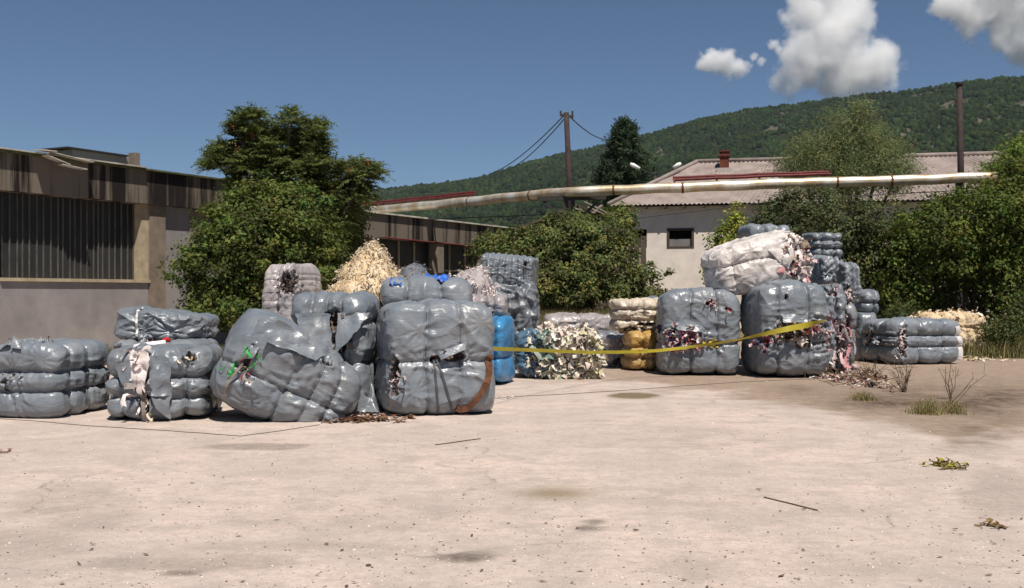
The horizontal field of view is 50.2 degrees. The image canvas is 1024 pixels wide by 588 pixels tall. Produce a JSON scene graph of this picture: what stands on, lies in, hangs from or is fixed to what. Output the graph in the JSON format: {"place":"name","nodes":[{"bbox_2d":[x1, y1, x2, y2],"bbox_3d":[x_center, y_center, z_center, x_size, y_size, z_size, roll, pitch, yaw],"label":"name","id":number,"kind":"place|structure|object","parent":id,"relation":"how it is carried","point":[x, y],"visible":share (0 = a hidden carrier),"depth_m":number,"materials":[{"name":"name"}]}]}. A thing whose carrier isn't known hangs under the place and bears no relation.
{"place":"outdoors","nodes":[
{"label":"outdoors","id":0,"kind":"place"},
{"bbox_2d":[0,146,262,348],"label":"warehouse","id":1,"kind":"structure","parent":0,"point":[88,237],"depth_m":30.56,"materials":[{"name":"concrete"}]},
{"bbox_2d":[0,192,133,279],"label":"window","id":2,"kind":"structure","parent":1,"relation":"in","point":[41,236],"depth_m":30.15,"materials":[{"name":"grey metal"}]},
{"bbox_2d":[107,342,223,351],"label":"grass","id":3,"kind":"structure","parent":0,"point":[221,346],"depth_m":27.20,"materials":[{"name":"green plant"}]},
{"bbox_2d":[0,301,1023,587],"bbox_3d":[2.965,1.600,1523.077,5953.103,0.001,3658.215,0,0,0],"label":"ground","id":4,"kind":"structure","parent":0,"point":[806,423],"depth_m":8.91,"materials":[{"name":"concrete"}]},
{"bbox_2d":[0,335,109,418],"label":"plastic bale","id":5,"kind":"object","parent":4,"relation":"on","point":[40,377],"visible":0.99,"depth_m":14.07,"materials":[{"name":"plastic"}]},
{"bbox_2d":[0,418,319,435],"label":"cord","id":6,"kind":"object","parent":4,"relation":"on","point":[165,430],"visible":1,"depth_m":12.95,"materials":[{"name":"fabric"}]},
{"bbox_2d":[105,342,222,421],"bbox_3d":[-4.551,1.163,14.344,1.416,1.083,1.700,0,0,0],"label":"plastic bale","id":7,"kind":"object","parent":4,"relation":"on","point":[150,382],"visible":0.91,"depth_m":13.76,"materials":[{"name":"plastic"}]},
{"bbox_2d":[133,337,170,346],"bbox_3d":[-4.781,0.669,14.561,0.490,0.189,0.184,0,0,-28],"label":"cloth roll","id":8,"kind":"object","parent":7,"relation":"on","point":[164,340],"visible":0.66,"depth_m":14.53,"materials":[{"name":"white fabric"}]},
{"bbox_2d":[110,335,218,397],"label":"plastic bale","id":9,"kind":"object","parent":4,"relation":"on","point":[190,341],"visible":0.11,"depth_m":14.98,"materials":[{"name":"plastic"}]},
{"bbox_2d":[114,305,219,341],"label":"plastic bale","id":10,"kind":"object","parent":9,"relation":"on","point":[138,323],"visible":0.91,"depth_m":15.07,"materials":[{"name":"plastic"}]},
{"bbox_2d":[156,164,352,338],"bbox_3d":[-6.543,-0.942,29.054,4.791,5.136,4.201,0,0,-38],"label":"bush","id":11,"kind":"object","parent":4,"relation":"on","point":[273,217],"visible":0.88,"depth_m":28.38,"materials":[{"name":"green plant"}]},
{"bbox_2d":[209,308,361,421],"bbox_3d":[-2.936,0.900,14.217,1.926,1.428,1.656,0,0,-13],"label":"plastic bale","id":12,"kind":"object","parent":4,"relation":"on","point":[271,366],"visible":0.98,"depth_m":13.59,"materials":[{"name":"plastic"}]},
{"bbox_2d":[261,263,321,320],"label":"plastic bale","id":13,"kind":"object","parent":4,"relation":"on","point":[285,284],"visible":0.45,"depth_m":17.35,"materials":[{"name":"plastic"}]},
{"bbox_2d":[190,100,394,263],"bbox_3d":[-6.422,-1.976,31.474,6.288,7.208,3.252,0,0,0],"label":"sumac tree","id":14,"kind":"object","parent":4,"relation":"on","point":[242,153],"visible":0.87,"depth_m":30.83,"materials":[{"name":"green plant"}]},
{"bbox_2d":[290,290,379,401],"bbox_3d":[-2.453,0.775,15.304,1.221,1.653,1.677,0,0,0],"label":"plastic bale","id":15,"kind":"object","parent":4,"relation":"on","point":[342,324],"visible":0.53,"depth_m":14.72,"materials":[{"name":"plastic"}]},
{"bbox_2d":[314,203,375,286],"bbox_3d":[-5.543,-0.881,33.508,2.857,4.979,2.408,0,0,0],"label":"bush","id":16,"kind":"object","parent":4,"relation":"on","point":[355,239],"visible":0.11,"depth_m":33.33,"materials":[{"name":"green plant"}]},
{"bbox_2d":[325,238,406,307],"bbox_3d":[-2.534,0.313,19.148,1.787,2.574,3.037,0,0,0],"label":"fibre heap","id":17,"kind":"object","parent":4,"relation":"on","point":[369,268],"visible":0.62,"depth_m":18.58,"materials":[{"name":"fabric"}]},
{"bbox_2d":[318,411,415,422],"bbox_3d":[-1.901,1.560,13.931,1.364,0.071,0.989,0,0,0],"label":"cloth scrap","id":18,"kind":"object","parent":4,"relation":"on","point":[362,418],"visible":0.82,"depth_m":13.79,"materials":[{"name":"brown fabric"}]},
{"bbox_2d":[353,382,382,412],"bbox_3d":[-2.078,1.345,14.883,0.643,0.486,0.620,0,0,0],"label":"film scrap","id":19,"kind":"object","parent":4,"relation":"on","point":[370,403],"visible":0.47,"depth_m":14.66,"materials":[{"name":"grey plastic"}]},
{"bbox_2d":[313,205,508,284],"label":"warehouse","id":20,"kind":"structure","parent":4,"relation":"on","point":[438,259],"depth_m":46.22,"materials":[{"name":"metal"}]},
{"bbox_2d":[335,239,492,282],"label":"window","id":21,"kind":"structure","parent":20,"relation":"in","point":[403,253],"depth_m":46.22,"materials":[{"name":"grey glass"}]},
{"bbox_2d":[375,237,473,247],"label":"pipe","id":22,"kind":"object","parent":20,"relation":"attached to","point":[424,241],"visible":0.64,"depth_m":44.72,"materials":[{"name":"brown metal"}]},
{"bbox_2d":[378,275,472,357],"bbox_3d":[-1.413,0.638,18.098,1.703,1.927,1.616,0,0,0],"label":"plastic bale","id":23,"kind":"object","parent":4,"relation":"on","point":[416,288],"visible":0.26,"depth_m":17.48,"materials":[{"name":"plastic"}]},
{"bbox_2d":[389,276,402,286],"bbox_3d":[-1.860,-0.200,17.550,0.200,0.173,0.240,0,0,0],"label":"tarp scrap","id":24,"kind":"object","parent":23,"relation":"on","point":[395,283],"visible":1,"depth_m":17.47,"materials":[{"name":"blue plastic"}]},
{"bbox_2d":[399,261,430,279],"bbox_3d":[-1.823,0.496,20.356,0.951,2.207,1.914,0,0,0],"label":"rag heap","id":25,"kind":"object","parent":23,"relation":"on","point":[412,269],"visible":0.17,"depth_m":19.97,"materials":[{"name":"grey fabric"}]},
{"bbox_2d":[426,273,448,281],"bbox_3d":[-1.221,-0.253,17.750,0.380,0.195,0.240,0,0,0],"label":"tarp scrap","id":26,"kind":"object","parent":23,"relation":"on","point":[442,277],"visible":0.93,"depth_m":17.76,"materials":[{"name":"blue plastic"}]},
{"bbox_2d":[375,298,494,414],"bbox_3d":[-1.080,0.827,15.068,1.572,1.549,1.744,0,0,-13],"label":"plastic bale","id":27,"kind":"object","parent":4,"relation":"on","point":[435,356],"visible":1,"depth_m":14.33,"materials":[{"name":"plastic"}]},
{"bbox_2d":[493,319,826,353],"bbox_3d":[2.034,0.795,18.643,8.493,0.634,2.364,0,0,-43],"label":"barrier tape","id":28,"kind":"object","parent":27,"relation":"attached to","point":[793,327],"visible":1,"depth_m":20.46,"materials":[{"name":"yellow plastic"}]},
{"bbox_2d":[435,438,480,444],"bbox_3d":[-0.576,1.595,11.818,0.024,0.010,0.670,0,0,43],"label":"stick","id":29,"kind":"object","parent":4,"relation":"on","point":[458,441],"visible":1,"depth_m":11.81,"materials":[{"name":"wood"}]},
{"bbox_2d":[449,264,500,315],"bbox_3d":[-0.924,0.505,21.288,1.407,2.190,1.746,0,0,0],"label":"rag heap","id":30,"kind":"object","parent":4,"relation":"on","point":[479,279],"visible":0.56,"depth_m":20.91,"materials":[{"name":"fabric"}]},
{"bbox_2d":[492,315,514,382],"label":"plastic bale","id":31,"kind":"object","parent":4,"relation":"on","point":[503,361],"visible":0.43,"depth_m":19.20,"materials":[{"name":"plastic"}]},
{"bbox_2d":[472,294,507,315],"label":"plastic bale","id":32,"kind":"object","parent":31,"relation":"on","point":[496,305],"visible":0.57,"depth_m":19.77,"materials":[{"name":"plastic"}]},
{"bbox_2d":[493,281,540,364],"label":"plastic bale","id":33,"kind":"object","parent":4,"relation":"on","point":[523,306],"visible":0.31,"depth_m":22.94,"materials":[{"name":"plastic"}]},
{"bbox_2d":[480,252,538,286],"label":"plastic bale","id":34,"kind":"object","parent":33,"relation":"on","point":[512,269],"visible":0.77,"depth_m":23.09,"materials":[{"name":"plastic"}]},
{"bbox_2d":[515,320,607,379],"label":"plastic bale","id":35,"kind":"object","parent":4,"relation":"on","point":[548,365],"visible":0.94,"depth_m":20.57,"materials":[{"name":"plastic"}]},
{"bbox_2d":[560,111,573,309],"bbox_3d":[1.953,-2.463,39.000,0.498,8.126,0.260,0,0,0],"label":"utility post","id":36,"kind":"object","parent":4,"relation":"on","point":[566,115],"visible":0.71,"depth_m":38.91,"materials":[{"name":"wood"}]},
{"bbox_2d":[489,117,562,173],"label":"overhead wire","id":37,"kind":"object","parent":36,"relation":"attached to","point":[531,146],"visible":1,"depth_m":49.09,"materials":[{"name":"grey"}]},
{"bbox_2d":[503,119,563,171],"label":"overhead wire","id":38,"kind":"object","parent":36,"relation":"attached to","point":[538,146],"visible":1,"depth_m":48.89,"materials":[{"name":"grey"}]},
{"bbox_2d":[571,118,609,139],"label":"overhead wire","id":39,"kind":"object","parent":36,"relation":"attached to","point":[587,131],"visible":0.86,"depth_m":49.81,"materials":[{"name":"grey"}]},
{"bbox_2d":[459,206,675,312],"bbox_3d":[2.162,-0.659,35.740,7.923,4.549,4.567,0,0,0],"label":"bush","id":40,"kind":"object","parent":4,"relation":"on","point":[571,282],"visible":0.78,"depth_m":35.22,"materials":[{"name":"green plant"}]},
{"bbox_2d":[503,201,645,315],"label":"shed","id":41,"kind":"structure","parent":4,"relation":"on","point":[642,244],"depth_m":41.30,"materials":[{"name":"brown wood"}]},
{"bbox_2d":[543,312,619,333],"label":"plastic bale","id":42,"kind":"object","parent":4,"relation":"on","point":[598,322],"visible":0.27,"depth_m":31.14,"materials":[{"name":"plastic"}]},
{"bbox_2d":[598,330,617,350],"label":"plastic bale","id":43,"kind":"object","parent":4,"relation":"on","point":[603,335],"visible":0.15,"depth_m":29.88,"materials":[{"name":"plastic"}]},
{"bbox_2d":[604,361,621,367],"bbox_3d":[2.321,1.533,24.198,0.720,0.124,1.280,0,0,0],"label":"cloth scrap","id":44,"kind":"object","parent":4,"relation":"on","point":[613,365],"visible":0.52,"depth_m":23.98,"materials":[{"name":"black fabric"}]},
{"bbox_2d":[605,333,624,366],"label":"plastic bale","id":45,"kind":"object","parent":4,"relation":"on","point":[614,342],"visible":0.56,"depth_m":24.08,"materials":[{"name":"plastic"}]},
{"bbox_2d":[598,200,643,242],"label":"bush","id":46,"kind":"object","parent":4,"relation":"on","point":[623,210],"visible":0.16,"depth_m":43.72,"materials":[{"name":"green plant"}]},
{"bbox_2d":[583,114,660,218],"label":"pine tree","id":47,"kind":"object","parent":4,"relation":"on","point":[623,143],"visible":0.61,"depth_m":71.22,"materials":[{"name":"green plant"}]},
{"bbox_2d":[621,330,656,369],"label":"plastic bale","id":48,"kind":"object","parent":4,"relation":"on","point":[640,340],"visible":0.81,"depth_m":22.71,"materials":[{"name":"plastic"}]},
{"bbox_2d":[609,297,658,331],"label":"plastic bale","id":49,"kind":"object","parent":48,"relation":"on","point":[632,314],"visible":0.82,"depth_m":22.97,"materials":[{"name":"plastic"}]},
{"bbox_2d":[630,162,681,179],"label":"street lamp","id":50,"kind":"object","parent":4,"relation":"on","point":[676,165],"visible":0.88,"depth_m":65.95,"materials":[{"name":"metal"}]},
{"bbox_2d":[497,378,817,397],"bbox_3d":[2.685,1.595,18.769,7.282,0.009,0.214,0,0,-33],"label":"cord","id":51,"kind":"object","parent":4,"relation":"on","point":[651,388],"visible":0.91,"depth_m":18.49,"materials":[{"name":"fabric"}]},
{"bbox_2d":[353,171,997,311],"bbox_3d":[0.893,-1.430,43.171,32.565,6.064,7.994,0,0,37],"label":"pipeline","id":52,"kind":"object","parent":4,"relation":"on","point":[573,194],"visible":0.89,"depth_m":37.39,"materials":[{"name":"metal"}]},
{"bbox_2d":[655,287,739,374],"bbox_3d":[3.713,0.729,22.035,1.758,1.745,1.982,0,0,0],"label":"plastic bale","id":53,"kind":"object","parent":4,"relation":"on","point":[689,316],"visible":0.95,"depth_m":21.33,"materials":[{"name":"plastic"}]},
{"bbox_2d":[698,199,749,284],"bbox_3d":[7.871,-0.919,40.114,2.364,5.044,1.508,0,0,0],"label":"sapling","id":54,"kind":"object","parent":4,"relation":"on","point":[727,229],"visible":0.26,"depth_m":39.90,"materials":[{"name":"green plant"}]},
{"bbox_2d":[740,279,836,376],"bbox_3d":[5.377,0.657,21.374,1.678,1.894,1.860,0,0,0],"label":"plastic bale","id":55,"kind":"object","parent":4,"relation":"on","point":[772,305],"visible":0.92,"depth_m":20.73,"materials":[{"name":"plastic"}]},
{"bbox_2d":[700,230,817,294],"bbox_3d":[5.003,-0.644,22.306,2.278,1.337,1.630,0,0,0],"label":"plastic bale","id":56,"kind":"object","parent":55,"relation":"on","point":[741,266],"visible":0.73,"depth_m":21.64,"materials":[{"name":"plastic"}]},
{"bbox_2d":[764,497,817,510],"bbox_3d":[2.118,1.595,8.330,0.015,0.010,0.586,0,0,-28],"label":"stick","id":57,"kind":"object","parent":4,"relation":"on","point":[791,503],"visible":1,"depth_m":8.30,"materials":[{"name":"wood"}]},
{"bbox_2d":[738,183,916,318],"bbox_3d":[10.251,-1.034,35.198,5.975,5.294,3.651,0,0,24],"label":"bush","id":58,"kind":"object","parent":4,"relation":"on","point":[857,246],"visible":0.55,"depth_m":34.67,"materials":[{"name":"green plant"}]},
{"bbox_2d":[812,282,859,373],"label":"plastic bale","id":59,"kind":"object","parent":4,"relation":"on","point":[840,340],"visible":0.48,"depth_m":21.98,"materials":[{"name":"plastic"}]},
{"bbox_2d":[809,373,873,386],"bbox_3d":[6.011,1.529,20.402,0.978,0.132,3.123,0,0,0],"label":"debris heap","id":60,"kind":"object","parent":4,"relation":"on","point":[841,378],"visible":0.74,"depth_m":20.22,"materials":[{"name":"fabric"}]},
{"bbox_2d":[757,89,936,221],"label":"willow tree","id":61,"kind":"object","parent":4,"relation":"on","point":[838,155],"visible":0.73,"depth_m":43.45,"materials":[{"name":"green plant"}]},
{"bbox_2d":[845,303,857,363],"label":"plastic bale","id":62,"kind":"object","parent":4,"relation":"on","point":[851,315],"visible":0.18,"depth_m":23.92,"materials":[{"name":"plastic"}]},
{"bbox_2d":[836,262,861,303],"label":"plastic bale","id":63,"kind":"object","parent":62,"relation":"on","point":[848,276],"visible":0.52,"depth_m":24.10,"materials":[{"name":"plastic"}]},
{"bbox_2d":[801,359,907,387],"bbox_3d":[6.466,1.378,21.216,2.399,0.418,5.464,0,0,24],"label":"twig pile","id":64,"kind":"object","parent":4,"relation":"on","point":[867,369],"visible":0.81,"depth_m":20.29,"materials":[{"name":"brown wood"}]},
{"bbox_2d":[822,367,900,383],"bbox_3d":[6.565,1.516,21.502,1.505,0.158,4.442,0,0,0],"label":"debris heap","id":65,"kind":"object","parent":4,"relation":"on","point":[857,376],"visible":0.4,"depth_m":20.59,"materials":[{"name":"fabric"}]},
{"bbox_2d":[845,388,879,402],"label":"grass tuft","id":66,"kind":"object","parent":4,"relation":"on","point":[861,398],"visible":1,"depth_m":16.42,"materials":[{"name":"green plant"}]},
{"bbox_2d":[853,312,876,360],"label":"plastic bale","id":67,"kind":"object","parent":4,"relation":"on","point":[862,318],"visible":0.38,"depth_m":26.07,"materials":[{"name":"plastic"}]},
{"bbox_2d":[854,289,879,312],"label":"plastic bale","id":68,"kind":"object","parent":67,"relation":"on","point":[868,300],"visible":0.59,"depth_m":26.30,"materials":[{"name":"plastic"}]},
{"bbox_2d":[854,358,887,376],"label":"dry weed","id":69,"kind":"object","parent":4,"relation":"on","point":[870,369],"visible":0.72,"depth_m":20.69,"materials":[{"name":"brown plant"}]},
{"bbox_2d":[829,380,915,392],"bbox_3d":[6.200,1.554,18.716,1.069,0.082,2.179,0,0,0],"label":"debris heap","id":70,"kind":"object","parent":4,"relation":"on","point":[890,387],"visible":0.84,"depth_m":18.61,"materials":[{"name":"fabric"}]},
{"bbox_2d":[868,382,878,386],"bbox_3d":[6.219,1.552,18.734,0.256,0.086,0.301,0,0,17],"label":"dark rag","id":71,"kind":"object","parent":4,"relation":"on","point":[871,384],"visible":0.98,"depth_m":18.74,"materials":[{"name":"fabric"}]},
{"bbox_2d":[871,353,914,391],"bbox_3d":[6.236,1.286,17.944,0.758,0.637,0.356,0,0,29],"label":"dry weed","id":72,"kind":"object","parent":4,"relation":"on","point":[903,388],"visible":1,"depth_m":17.81,"materials":[{"name":"brown plant"}]},
{"bbox_2d":[861,317,962,364],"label":"plastic bale","id":73,"kind":"object","parent":4,"relation":"on","point":[925,340],"visible":0.99,"depth_m":24.82,"materials":[{"name":"plastic"}]},
{"bbox_2d":[900,394,957,416],"bbox_3d":[5.613,1.459,14.647,0.907,0.282,0.823,0,0,-45],"label":"grass tuft","id":74,"kind":"object","parent":4,"relation":"on","point":[932,407],"visible":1,"depth_m":14.57,"materials":[{"name":"green plant"}]},
{"bbox_2d":[843,209,1023,331],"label":"hedge","id":75,"kind":"object","parent":4,"relation":"on","point":[985,313],"visible":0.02,"depth_m":38.34,"materials":[{"name":"green plant"}]},
{"bbox_2d":[919,457,968,469],"bbox_3d":[4.021,1.559,10.102,0.406,0.072,0.450,0,0,-23],"label":"leaf scrap","id":76,"kind":"object","parent":4,"relation":"on","point":[946,463],"visible":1,"depth_m":10.14,"materials":[{"name":"plant"}]},
{"bbox_2d":[866,153,1023,338],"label":"broadleaf tree","id":77,"kind":"object","parent":4,"relation":"on","point":[986,241],"visible":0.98,"depth_m":32.36,"materials":[{"name":"green plant"}]},
{"bbox_2d":[907,307,989,353],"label":"plastic bale","id":78,"kind":"object","parent":4,"relation":"on","point":[964,320],"visible":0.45,"depth_m":28.06,"materials":[{"name":"plastic"}]},
{"bbox_2d":[955,82,964,310],"bbox_3d":[15.314,-2.812,37.400,0.317,8.823,0.280,0,0,0],"label":"utility post","id":79,"kind":"object","parent":4,"relation":"on","point":[960,142],"visible":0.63,"depth_m":37.31,"materials":[{"name":"wood"}]},
{"bbox_2d":[939,396,981,415],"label":"grass tuft","id":80,"kind":"object","parent":4,"relation":"on","point":[956,410],"visible":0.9,"depth_m":14.69,"materials":[{"name":"green plant"}]},
{"bbox_2d":[938,364,984,404],"bbox_3d":[6.476,1.287,15.873,0.841,0.635,0.324,0,0,-20],"label":"dry weed","id":81,"kind":"object","parent":4,"relation":"on","point":[950,394],"visible":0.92,"depth_m":15.81,"materials":[{"name":"brown plant"}]},
{"bbox_2d":[962,355,1014,361],"bbox_3d":[11.191,1.525,26.472,1.505,0.139,1.770,0,0,-45],"label":"cloth scrap","id":82,"kind":"object","parent":4,"relation":"on","point":[975,358],"visible":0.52,"depth_m":26.32,"materials":[{"name":"beige fabric"}]},
{"bbox_2d":[974,517,1007,527],"bbox_3d":[3.287,1.571,7.511,0.215,0.049,0.228,0,0,41],"label":"leaf scrap","id":83,"kind":"object","parent":4,"relation":"on","point":[995,523],"visible":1,"depth_m":7.53,"materials":[{"name":"plant"}]},
{"bbox_2d":[962,128,1023,334],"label":"poplar tree","id":84,"kind":"object","parent":4,"relation":"on","point":[1019,147],"visible":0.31,"depth_m":36.79,"materials":[{"name":"green plant"}]},
{"bbox_2d":[969,311,1023,350],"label":"weed clump","id":85,"kind":"object","parent":4,"relation":"on","point":[996,332],"visible":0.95,"depth_m":27.79,"materials":[{"name":"green plant"}]},
{"bbox_2d":[992,289,1023,345],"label":"weed clump","id":86,"kind":"object","parent":4,"relation":"on","point":[1019,301],"visible":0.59,"depth_m":28.45,"materials":[{"name":"green plant"}]},
{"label":"plastic bale","id":87,"kind":"object","parent":4,"relation":"on","visible":0},
{"bbox_2d":[737,223,789,238],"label":"plastic bale","id":88,"kind":"object","parent":87,"relation":"on","point":[750,229],"visible":0.29,"depth_m":24.45,"materials":[{"name":"plastic"}]},
{"bbox_2d":[809,255,839,284],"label":"plastic bale","id":89,"kind":"object","parent":87,"relation":"on","point":[825,269],"visible":0.64,"depth_m":23.23,"materials":[{"name":"plastic"}]},
{"bbox_2d":[801,232,842,258],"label":"plastic bale","id":90,"kind":"object","parent":89,"relation":"on","point":[827,243],"visible":0.7,"depth_m":25.12,"materials":[{"name":"plastic"}]},
{"bbox_2d":[0,0,1023,189],"label":"sky","id":91,"kind":"structure","parent":0,"point":[438,91],"materials":[{"name":"blue"}]},
{"bbox_2d":[14,424,1022,586],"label":"leaf litter","id":92,"kind":"object","parent":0,"point":[563,530],"visible":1,"depth_m":6.83,"materials":[{"name":"brown plant"}]},
{"bbox_2d":[539,306,624,333],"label":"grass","id":93,"kind":"structure","parent":0,"point":[552,311],"depth_m":33.57,"materials":[{"name":"plant"}]},
{"bbox_2d":[381,83,1023,225],"bbox_3d":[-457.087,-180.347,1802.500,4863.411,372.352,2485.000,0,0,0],"label":"hill","id":94,"kind":"structure","parent":0,"point":[946,104],"depth_m":1659.04,"materials":[{"name":"green plant"}]},
{"bbox_2d":[338,75,1023,270],"bbox_3d":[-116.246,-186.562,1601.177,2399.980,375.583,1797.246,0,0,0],"label":"forest","id":95,"kind":"object","parent":94,"relation":"on","point":[991,90],"visible":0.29,"depth_m":1713.57,"materials":[{"name":"green plant"}]},
{"bbox_2d":[607,150,1012,327],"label":"house","id":96,"kind":"structure","parent":0,"point":[675,242],"depth_m":51.92,"materials":[{"name":"white paint"}]},
{"bbox_2d":[632,229,646,247],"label":"window","id":97,"kind":"structure","parent":96,"relation":"in","point":[644,230],"depth_m":52.45,"materials":[{"name":"black"}]},
{"bbox_2d":[667,228,693,247],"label":"window","id":98,"kind":"structure","parent":96,"relation":"in","point":[676,237],"depth_m":51.93,"materials":[{"name":"black"}]},
{"bbox_2d":[962,334,1023,358],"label":"grass","id":99,"kind":"structure","parent":0,"point":[990,351],"depth_m":27.25,"materials":[{"name":"green plant"}]},
{"bbox_2d":[877,294,929,318],"bbox_3d":[11.440,0.599,31.995,1.585,1.213,1.454,0,0,0],"label":"weed clump","id":100,"kind":"object","parent":99,"relation":"on","point":[900,311],"visible":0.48,"depth_m":31.86,"materials":[{"name":"green plant"}]}
]}

